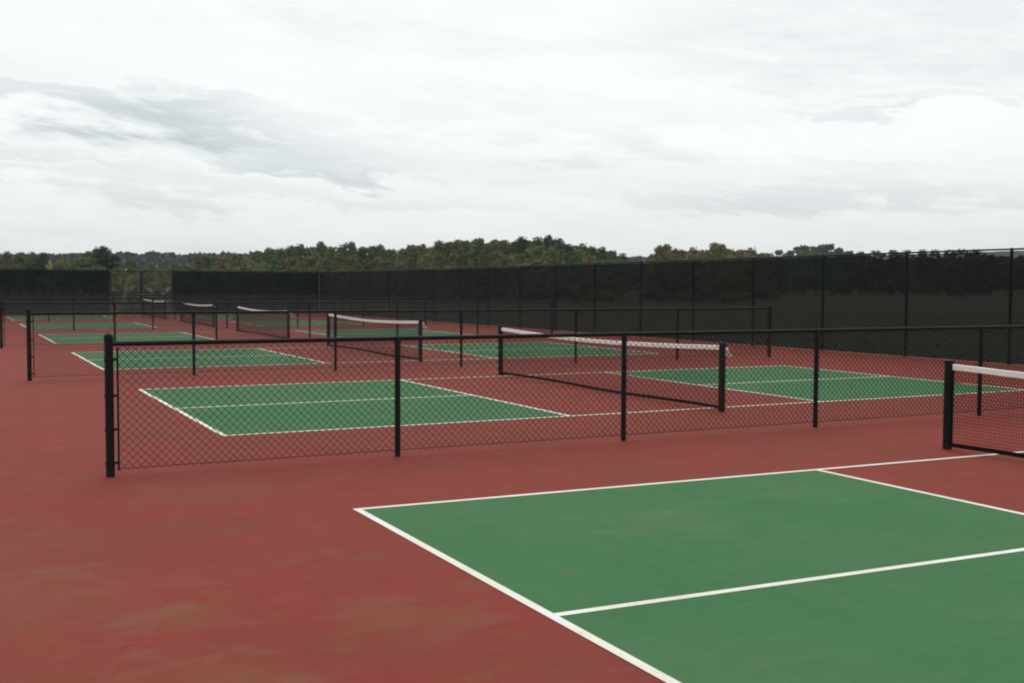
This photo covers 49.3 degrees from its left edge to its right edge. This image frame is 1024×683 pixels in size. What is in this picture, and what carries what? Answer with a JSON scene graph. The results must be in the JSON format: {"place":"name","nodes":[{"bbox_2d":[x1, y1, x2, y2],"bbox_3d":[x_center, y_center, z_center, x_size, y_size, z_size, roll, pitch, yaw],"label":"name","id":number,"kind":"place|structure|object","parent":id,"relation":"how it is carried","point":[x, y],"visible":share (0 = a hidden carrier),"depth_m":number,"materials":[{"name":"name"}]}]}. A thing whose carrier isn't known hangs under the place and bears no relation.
{"place":"outdoors","nodes":[
{"label":"outdoors","id":0,"kind":"place"},
{"bbox_2d":[0,313,1023,682],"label":"court ground","id":1,"kind":"structure","parent":0,"point":[278,569],"depth_m":9.26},
{"bbox_2d":[0,268,108,315],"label":"screened fence","id":2,"kind":"object","parent":1,"relation":"on","point":[78,282],"visible":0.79,"depth_m":58.84,"materials":[{"name":"black fabric"}]},
{"bbox_2d":[109,271,172,311],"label":"chain link gate","id":3,"kind":"structure","parent":2,"relation":"attached to","point":[141,285],"depth_m":60.83,"materials":[{"name":"black metal"}]},
{"bbox_2d":[8,315,296,320],"bbox_3d":[-18.140,-1.224,56.472,13.358,0.002,6.154,-1,3,-27],"label":"green court","id":4,"kind":"object","parent":1,"relation":"on","point":[41,318],"visible":0.24,"depth_m":55.59,"materials":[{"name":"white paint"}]},
{"bbox_2d":[142,298,168,318],"bbox_3d":[-18.099,-1.670,56.473,0.191,0.996,6.803,-1,3,-27],"label":"pickleball net","id":5,"kind":"object","parent":1,"relation":"on","point":[143,299],"visible":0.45,"depth_m":56.26,"materials":[{"name":"black fabric"}]},
{"bbox_2d":[0,293,342,320],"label":"chain link fence","id":6,"kind":"object","parent":1,"relation":"on","point":[48,295],"visible":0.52,"depth_m":51.84,"materials":[{"name":"black metal"}]},
{"bbox_2d":[20,320,360,328],"bbox_3d":[-13.280,-0.720,46.930,13.358,0.002,6.154,-1,3,-27],"label":"green court","id":7,"kind":"object","parent":1,"relation":"on","point":[143,325],"visible":0.34,"depth_m":46.08,"materials":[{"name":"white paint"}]},
{"bbox_2d":[180,301,214,325],"bbox_3d":[-13.239,-1.166,46.931,0.191,0.996,6.803,-1,3,-27],"label":"pickleball net","id":8,"kind":"object","parent":1,"relation":"on","point":[186,307],"visible":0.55,"depth_m":46.61,"materials":[{"name":"black fabric"}]},
{"bbox_2d":[0,295,426,330],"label":"chain link fence","id":9,"kind":"object","parent":1,"relation":"on","point":[121,298],"visible":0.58,"depth_m":42.20,"materials":[{"name":"black metal"}]},
{"bbox_2d":[172,269,318,313],"bbox_3d":[-15.039,-2.774,63.525,8.353,2.615,0.105,-1,3,-27],"label":"screened fence","id":10,"kind":"object","parent":1,"relation":"on","point":[198,283],"visible":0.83,"depth_m":63.43,"materials":[{"name":"black fabric"}]},
{"bbox_2d":[38,329,468,342],"bbox_3d":[-8.421,-0.216,37.388,13.358,0.002,6.154,-1,3,-27],"label":"green court","id":11,"kind":"object","parent":1,"relation":"on","point":[181,336],"visible":0.52,"depth_m":36.66,"materials":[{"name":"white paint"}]},
{"bbox_2d":[236,305,291,337],"bbox_3d":[-8.380,-0.662,37.389,0.191,0.996,6.803,-1,3,-27],"label":"pickleball net","id":12,"kind":"object","parent":1,"relation":"on","point":[260,321],"visible":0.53,"depth_m":37.28,"materials":[{"name":"black fabric"}]},
{"bbox_2d":[0,299,553,347],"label":"chain link fence","id":13,"kind":"object","parent":1,"relation":"on","point":[215,316],"visible":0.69,"depth_m":32.03,"materials":[{"name":"black metal"}]},
{"bbox_2d":[71,342,657,369],"bbox_3d":[-3.561,0.288,27.846,13.358,0.002,6.154,-1,3,-27],"label":"green court","id":14,"kind":"object","parent":1,"relation":"on","point":[123,365],"visible":0.42,"depth_m":26.88,"materials":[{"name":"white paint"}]},
{"bbox_2d":[326,312,426,361],"bbox_3d":[-3.520,-0.158,27.848,0.191,0.996,6.803,-1,3,-27],"label":"pickleball net","id":15,"kind":"object","parent":1,"relation":"on","point":[397,328],"visible":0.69,"depth_m":26.82,"materials":[{"name":"black fabric"}]},
{"bbox_2d":[26,304,771,380],"bbox_3d":[-1.112,-0.082,23.286,16.599,1.327,0.089,-1,3,-27],"label":"chain link fence","id":16,"kind":"object","parent":1,"relation":"on","point":[29,313],"visible":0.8,"depth_m":22.22,"materials":[{"name":"black metal"}]},
{"bbox_2d":[104,325,1023,476],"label":"chain link fence","id":17,"kind":"object","parent":1,"relation":"on","point":[109,394],"visible":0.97,"depth_m":11.78,"materials":[{"name":"black metal"}]},
{"bbox_2d":[138,366,1021,435],"bbox_3d":[1.298,0.792,18.304,13.358,0.002,6.154,-1,3,-27],"label":"green court","id":18,"kind":"object","parent":1,"relation":"on","point":[282,393],"visible":0.76,"depth_m":16.79,"materials":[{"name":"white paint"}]},
{"bbox_2d":[498,325,731,411],"bbox_3d":[1.363,0.349,18.259,0.191,0.996,6.907,-1,3,-27],"label":"pickleball net","id":19,"kind":"object","parent":1,"relation":"on","point":[501,329],"visible":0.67,"depth_m":17.32,"materials":[{"name":"black fabric"}]},
{"bbox_2d":[319,248,1023,364],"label":"screened fence","id":20,"kind":"object","parent":1,"relation":"on","point":[910,289],"visible":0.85,"depth_m":31.65,"materials":[{"name":"black fabric"}]},
{"bbox_2d":[354,451,1023,682],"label":"green court","id":21,"kind":"object","parent":1,"relation":"on","point":[821,575],"visible":1,"depth_m":6.71,"materials":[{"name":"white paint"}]},
{"bbox_2d":[942,360,1023,457],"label":"pickleball net","id":22,"kind":"object","parent":1,"relation":"on","point":[950,366],"visible":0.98,"depth_m":11.51,"materials":[{"name":"black fabric"}]},
{"bbox_2d":[2,286,1021,364],"bbox_3d":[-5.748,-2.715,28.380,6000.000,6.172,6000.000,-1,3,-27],"label":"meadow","id":23,"kind":"structure","parent":0,"point":[167,288],"depth_m":65.86,"materials":[{"name":"plant"}]},
{"bbox_2d":[0,251,13,269],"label":"tree","id":24,"kind":"object","parent":23,"relation":"on","point":[8,258],"visible":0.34,"depth_m":147.82,"materials":[{"name":"green plant"}]},
{"bbox_2d":[7,252,25,269],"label":"tree","id":25,"kind":"object","parent":23,"relation":"on","point":[19,259],"visible":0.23,"depth_m":144.55,"materials":[{"name":"green plant"}]},
{"bbox_2d":[17,251,42,269],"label":"tree","id":26,"kind":"object","parent":23,"relation":"on","point":[32,256],"visible":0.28,"depth_m":142.25,"materials":[{"name":"green plant"}]},
{"bbox_2d":[23,252,58,268],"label":"tree","id":27,"kind":"object","parent":23,"relation":"on","point":[43,258],"visible":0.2,"depth_m":141.72,"materials":[{"name":"green plant"}]},
{"bbox_2d":[55,255,68,268],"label":"tree","id":28,"kind":"object","parent":23,"relation":"on","point":[60,262],"visible":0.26,"depth_m":166.62,"materials":[{"name":"green plant"}]},
{"bbox_2d":[55,253,81,268],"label":"tree","id":29,"kind":"object","parent":23,"relation":"on","point":[72,257],"visible":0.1,"depth_m":169.42,"materials":[{"name":"green plant"}]},
{"bbox_2d":[67,250,104,270],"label":"tree","id":30,"kind":"object","parent":23,"relation":"on","point":[89,259],"visible":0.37,"depth_m":115.19,"materials":[{"name":"green plant"}]},
{"bbox_2d":[75,246,124,287],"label":"tree","id":31,"kind":"object","parent":23,"relation":"on","point":[105,261],"visible":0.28,"depth_m":119.54,"materials":[{"name":"green plant"}]},
{"bbox_2d":[109,267,137,308],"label":"shrub","id":32,"kind":"object","parent":23,"relation":"on","point":[119,283],"visible":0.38,"depth_m":78.75,"materials":[{"name":"green plant"}]},
{"bbox_2d":[124,274,135,304],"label":"shrub","id":33,"kind":"object","parent":23,"relation":"on","point":[128,282],"visible":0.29,"depth_m":73.55,"materials":[{"name":"green plant"}]},
{"bbox_2d":[124,257,138,280],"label":"tree","id":34,"kind":"object","parent":23,"relation":"on","point":[130,265],"visible":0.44,"depth_m":141.97,"materials":[{"name":"green plant"}]},
{"bbox_2d":[121,281,146,311],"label":"shrub","id":35,"kind":"object","parent":23,"relation":"on","point":[135,289],"visible":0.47,"depth_m":67.93,"materials":[{"name":"green plant"}]},
{"bbox_2d":[135,266,160,301],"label":"shrub","id":36,"kind":"object","parent":23,"relation":"on","point":[147,281],"visible":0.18,"depth_m":83.38,"materials":[{"name":"green plant"}]},
{"bbox_2d":[145,268,172,309],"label":"shrub","id":37,"kind":"object","parent":23,"relation":"on","point":[163,285],"visible":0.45,"depth_m":75.98,"materials":[{"name":"green plant"}]},
{"bbox_2d":[172,263,193,288],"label":"shrub","id":38,"kind":"object","parent":23,"relation":"on","point":[184,266],"visible":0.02,"depth_m":90.81,"materials":[{"name":"green plant"}]},
{"bbox_2d":[192,254,209,269],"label":"tree","id":39,"kind":"object","parent":23,"relation":"on","point":[198,264],"visible":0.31,"depth_m":146.05,"materials":[{"name":"green plant"}]},
{"bbox_2d":[203,256,213,268],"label":"tree","id":40,"kind":"object","parent":23,"relation":"on","point":[208,263],"visible":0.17,"depth_m":155.45,"materials":[{"name":"green plant"}]},
{"bbox_2d":[210,256,232,271],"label":"tree","id":41,"kind":"object","parent":23,"relation":"on","point":[221,263],"visible":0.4,"depth_m":150.97,"materials":[{"name":"green plant"}]},
{"bbox_2d":[234,254,253,271],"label":"tree","id":42,"kind":"object","parent":23,"relation":"on","point":[246,260],"visible":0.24,"depth_m":157.70,"materials":[{"name":"green plant"}]},
{"bbox_2d":[255,247,282,270],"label":"tree","id":43,"kind":"object","parent":23,"relation":"on","point":[267,256],"visible":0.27,"depth_m":157.72,"materials":[{"name":"green plant"}]},
{"bbox_2d":[267,260,288,270],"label":"bushy tree","id":44,"kind":"object","parent":23,"relation":"on","point":[275,262],"visible":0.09,"depth_m":133.96,"materials":[{"name":"green plant"}]},
{"bbox_2d":[275,247,285,268],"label":"tree","id":45,"kind":"object","parent":23,"relation":"on","point":[281,252],"visible":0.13,"depth_m":166.27,"materials":[{"name":"green plant"}]},
{"bbox_2d":[280,245,297,267],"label":"tree","id":46,"kind":"object","parent":23,"relation":"on","point":[291,251],"visible":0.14,"depth_m":161.14,"materials":[{"name":"green plant"}]},
{"bbox_2d":[277,257,303,270],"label":"bushy tree","id":47,"kind":"object","parent":23,"relation":"on","point":[294,267],"visible":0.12,"depth_m":127.18,"materials":[{"name":"green plant"}]},
{"bbox_2d":[288,243,306,266],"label":"tree","id":48,"kind":"object","parent":23,"relation":"on","point":[300,250],"visible":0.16,"depth_m":158.98,"materials":[{"name":"green plant"}]},
{"bbox_2d":[296,255,316,270],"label":"bushy tree","id":49,"kind":"object","parent":23,"relation":"on","point":[305,267],"visible":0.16,"depth_m":133.00,"materials":[{"name":"green plant"}]},
{"bbox_2d":[296,247,325,269],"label":"tree","id":50,"kind":"object","parent":23,"relation":"on","point":[310,251],"visible":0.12,"depth_m":149.93,"materials":[{"name":"green plant"}]},
{"bbox_2d":[307,252,330,270],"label":"bushy tree","id":51,"kind":"object","parent":23,"relation":"on","point":[316,264],"visible":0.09,"depth_m":133.13,"materials":[{"name":"green plant"}]},
{"bbox_2d":[312,251,334,299],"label":"bushy tree","id":52,"kind":"object","parent":23,"relation":"on","point":[324,265],"visible":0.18,"depth_m":126.47,"materials":[{"name":"green plant"}]},
{"bbox_2d":[315,241,335,258],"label":"tree","id":53,"kind":"object","parent":23,"relation":"on","point":[319,244],"visible":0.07,"depth_m":171.94,"materials":[{"name":"green plant"}]},
{"bbox_2d":[326,246,337,265],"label":"tree","id":54,"kind":"object","parent":23,"relation":"on","point":[331,251],"visible":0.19,"depth_m":149.90,"materials":[{"name":"green plant"}]},
{"bbox_2d":[332,252,351,271],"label":"bushy tree","id":55,"kind":"object","parent":23,"relation":"on","point":[339,266],"visible":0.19,"depth_m":117.22,"materials":[{"name":"green plant"}]},
{"bbox_2d":[338,244,351,264],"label":"tree","id":56,"kind":"object","parent":23,"relation":"on","point":[342,249],"visible":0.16,"depth_m":172.94,"materials":[{"name":"green plant"}]},
{"bbox_2d":[344,241,357,265],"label":"tree","id":57,"kind":"object","parent":23,"relation":"on","point":[351,247],"visible":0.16,"depth_m":172.21,"materials":[{"name":"green plant"}]},
{"bbox_2d":[348,255,363,271],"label":"bushy tree","id":58,"kind":"object","parent":23,"relation":"on","point":[353,259],"visible":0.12,"depth_m":125.66,"materials":[{"name":"green plant"}]},
{"bbox_2d":[349,246,372,269],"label":"tree","id":59,"kind":"object","parent":23,"relation":"on","point":[361,252],"visible":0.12,"depth_m":153.21,"materials":[{"name":"green plant"}]},
{"bbox_2d":[353,258,368,271],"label":"bushy tree","id":60,"kind":"object","parent":23,"relation":"on","point":[359,261],"visible":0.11,"depth_m":118.59,"materials":[{"name":"green plant"}]},
{"bbox_2d":[365,244,390,267],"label":"tree","id":61,"kind":"object","parent":23,"relation":"on","point":[379,250],"visible":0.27,"depth_m":151.87,"materials":[{"name":"green plant"}]},
{"bbox_2d":[372,256,384,269],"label":"bushy tree","id":62,"kind":"object","parent":23,"relation":"on","point":[378,266],"visible":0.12,"depth_m":126.10,"materials":[{"name":"green plant"}]},
{"bbox_2d":[383,258,395,270],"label":"bushy tree","id":63,"kind":"object","parent":23,"relation":"on","point":[389,261],"visible":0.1,"depth_m":126.26,"materials":[{"name":"green plant"}]},
{"bbox_2d":[384,249,404,270],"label":"tree","id":64,"kind":"object","parent":23,"relation":"on","point":[395,263],"visible":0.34,"depth_m":153.09,"materials":[{"name":"green plant"}]},
{"bbox_2d":[398,244,422,270],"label":"tree","id":65,"kind":"object","parent":23,"relation":"on","point":[410,249],"visible":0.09,"depth_m":158.88,"materials":[{"name":"green plant"}]},
{"bbox_2d":[403,253,427,268],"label":"bushy tree","id":66,"kind":"object","parent":23,"relation":"on","point":[411,258],"visible":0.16,"depth_m":117.05,"materials":[{"name":"green plant"}]},
{"bbox_2d":[417,246,443,266],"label":"tree","id":67,"kind":"object","parent":23,"relation":"on","point":[429,252],"visible":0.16,"depth_m":151.99,"materials":[{"name":"green plant"}]},
{"bbox_2d":[422,255,438,269],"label":"bushy tree","id":68,"kind":"object","parent":23,"relation":"on","point":[429,260],"visible":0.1,"depth_m":121.92,"materials":[{"name":"green plant"}]},
{"bbox_2d":[0,249,865,286],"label":"wood","id":69,"kind":"object","parent":23,"relation":"on","point":[156,259],"visible":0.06,"depth_m":387.75,"materials":[{"name":"green plant"}]},
{"bbox_2d":[433,240,445,256],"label":"tree","id":70,"kind":"object","parent":23,"relation":"on","point":[437,245],"visible":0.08,"depth_m":176.20,"materials":[{"name":"green plant"}]},
{"bbox_2d":[438,241,460,267],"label":"tree","id":71,"kind":"object","parent":23,"relation":"on","point":[449,247],"visible":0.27,"depth_m":161.56,"materials":[{"name":"green plant"}]},
{"bbox_2d":[443,252,461,269],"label":"bushy tree","id":72,"kind":"object","parent":23,"relation":"on","point":[453,263],"visible":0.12,"depth_m":125.89,"materials":[{"name":"green plant"}]},
{"bbox_2d":[447,248,475,269],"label":"bushy tree","id":73,"kind":"object","parent":23,"relation":"on","point":[462,262],"visible":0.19,"depth_m":125.85,"materials":[{"name":"green plant"}]},
{"bbox_2d":[457,240,478,261],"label":"tree","id":74,"kind":"object","parent":23,"relation":"on","point":[467,245],"visible":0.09,"depth_m":169.31,"materials":[{"name":"green plant"}]},
{"bbox_2d":[470,237,484,258],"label":"tree","id":75,"kind":"object","parent":23,"relation":"on","point":[478,242],"visible":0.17,"depth_m":172.08,"materials":[{"name":"green plant"}]},
{"bbox_2d":[466,248,496,268],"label":"bushy tree","id":76,"kind":"object","parent":23,"relation":"on","point":[480,262],"visible":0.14,"depth_m":127.57,"materials":[{"name":"green plant"}]},
{"bbox_2d":[471,242,500,262],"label":"tree","id":77,"kind":"object","parent":23,"relation":"on","point":[489,247],"visible":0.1,"depth_m":158.58,"materials":[{"name":"green plant"}]},
{"bbox_2d":[483,250,509,267],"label":"bushy tree","id":78,"kind":"object","parent":23,"relation":"on","point":[497,262],"visible":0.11,"depth_m":128.72,"materials":[{"name":"green plant"}]},
{"bbox_2d":[493,241,510,264],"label":"tree","id":79,"kind":"object","parent":23,"relation":"on","point":[498,244],"visible":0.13,"depth_m":175.13,"materials":[{"name":"green plant"}]},
{"bbox_2d":[505,254,520,267],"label":"bushy tree","id":80,"kind":"object","parent":23,"relation":"on","point":[513,258],"visible":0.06,"depth_m":135.25,"materials":[{"name":"green plant"}]},
{"bbox_2d":[503,236,528,265],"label":"tree","id":81,"kind":"object","parent":23,"relation":"on","point":[520,246],"visible":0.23,"depth_m":155.23,"materials":[{"name":"green plant"}]},
{"bbox_2d":[513,251,533,265],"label":"bushy tree","id":82,"kind":"object","parent":23,"relation":"on","point":[524,255],"visible":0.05,"depth_m":125.26,"materials":[{"name":"green plant"}]},
{"bbox_2d":[519,245,550,266],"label":"bushy tree","id":83,"kind":"object","parent":23,"relation":"on","point":[539,260],"visible":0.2,"depth_m":117.92,"materials":[{"name":"green plant"}]},
{"bbox_2d":[521,236,548,262],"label":"tree","id":84,"kind":"object","parent":23,"relation":"on","point":[538,242],"visible":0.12,"depth_m":154.65,"materials":[{"name":"green plant"}]},
{"bbox_2d":[540,234,555,255],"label":"tree","id":85,"kind":"object","parent":23,"relation":"on","point":[548,241],"visible":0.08,"depth_m":171.19,"materials":[{"name":"green plant"}]},
{"bbox_2d":[544,245,561,264],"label":"bushy tree","id":86,"kind":"object","parent":23,"relation":"on","point":[550,260],"visible":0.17,"depth_m":137.47,"materials":[{"name":"green plant"}]},
{"bbox_2d":[550,249,567,265],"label":"bushy tree","id":87,"kind":"object","parent":23,"relation":"on","point":[561,254],"visible":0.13,"depth_m":138.21,"materials":[{"name":"green plant"}]},
{"bbox_2d":[545,238,577,265],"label":"tree","id":88,"kind":"object","parent":23,"relation":"on","point":[561,244],"visible":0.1,"depth_m":150.82,"materials":[{"name":"green plant"}]},
{"bbox_2d":[563,243,574,263],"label":"tree","id":89,"kind":"object","parent":23,"relation":"on","point":[571,248],"visible":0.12,"depth_m":155.89,"materials":[{"name":"green plant"}]},
{"bbox_2d":[568,253,582,263],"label":"bushy tree","id":90,"kind":"object","parent":23,"relation":"on","point":[575,257],"visible":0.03,"depth_m":119.40,"materials":[{"name":"green plant"}]},
{"bbox_2d":[572,243,595,264],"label":"tree","id":91,"kind":"object","parent":23,"relation":"on","point":[582,248],"visible":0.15,"depth_m":151.29,"materials":[{"name":"green plant"}]},
{"bbox_2d":[582,255,595,264],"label":"bushy tree","id":92,"kind":"object","parent":23,"relation":"on","point":[590,258],"visible":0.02,"depth_m":117.25,"materials":[{"name":"green plant"}]},
{"bbox_2d":[585,245,596,259],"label":"tree","id":93,"kind":"object","parent":23,"relation":"on","point":[591,251],"visible":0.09,"depth_m":160.83,"materials":[{"name":"green plant"}]},
{"bbox_2d":[596,246,608,261],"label":"tree","id":94,"kind":"object","parent":23,"relation":"on","point":[601,254],"visible":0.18,"depth_m":161.80,"materials":[{"name":"green plant"}]},
{"bbox_2d":[607,250,616,259],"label":"tree","id":95,"kind":"object","parent":23,"relation":"on","point":[611,254],"visible":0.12,"depth_m":167.55,"materials":[{"name":"green plant"}]},
{"bbox_2d":[615,253,627,263],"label":"tree","id":96,"kind":"object","parent":23,"relation":"on","point":[622,257],"visible":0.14,"depth_m":163.12,"materials":[{"name":"green plant"}]},
{"bbox_2d":[647,245,666,262],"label":"tree","id":97,"kind":"object","parent":23,"relation":"on","point":[659,249],"visible":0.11,"depth_m":152.98,"materials":[{"name":"green plant"}]},
{"bbox_2d":[683,247,697,261],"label":"tree","id":98,"kind":"object","parent":23,"relation":"on","point":[692,254],"visible":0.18,"depth_m":164.23,"materials":[{"name":"green plant"}]},
{"bbox_2d":[702,242,723,260],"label":"tree","id":99,"kind":"object","parent":23,"relation":"on","point":[716,244],"visible":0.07,"depth_m":161.26,"materials":[{"name":"green plant"}]},
{"bbox_2d":[702,251,726,260],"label":"bushy tree","id":100,"kind":"object","parent":23,"relation":"on","point":[713,254],"visible":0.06,"depth_m":125.70,"materials":[{"name":"green plant"}]},
{"bbox_2d":[711,244,728,260],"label":"tree","id":101,"kind":"object","parent":23,"relation":"on","point":[722,249],"visible":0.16,"depth_m":151.42,"materials":[{"name":"green plant"}]},
{"bbox_2d":[741,247,756,259],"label":"tree","id":102,"kind":"object","parent":23,"relation":"on","point":[750,252],"visible":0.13,"depth_m":162.52,"materials":[{"name":"green plant"}]},
{"bbox_2d":[792,245,811,257],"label":"tree","id":103,"kind":"object","parent":23,"relation":"on","point":[805,248],"visible":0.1,"depth_m":356.51,"materials":[{"name":"green plant"}]},
{"bbox_2d":[822,243,841,256],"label":"tree","id":104,"kind":"object","parent":23,"relation":"on","point":[830,247],"visible":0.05,"depth_m":332.02,"materials":[{"name":"green plant"}]},
{"bbox_2d":[0,0,1023,262],"label":"sky","id":105,"kind":"structure","parent":0,"point":[632,128],"materials":[{"name":"white"}]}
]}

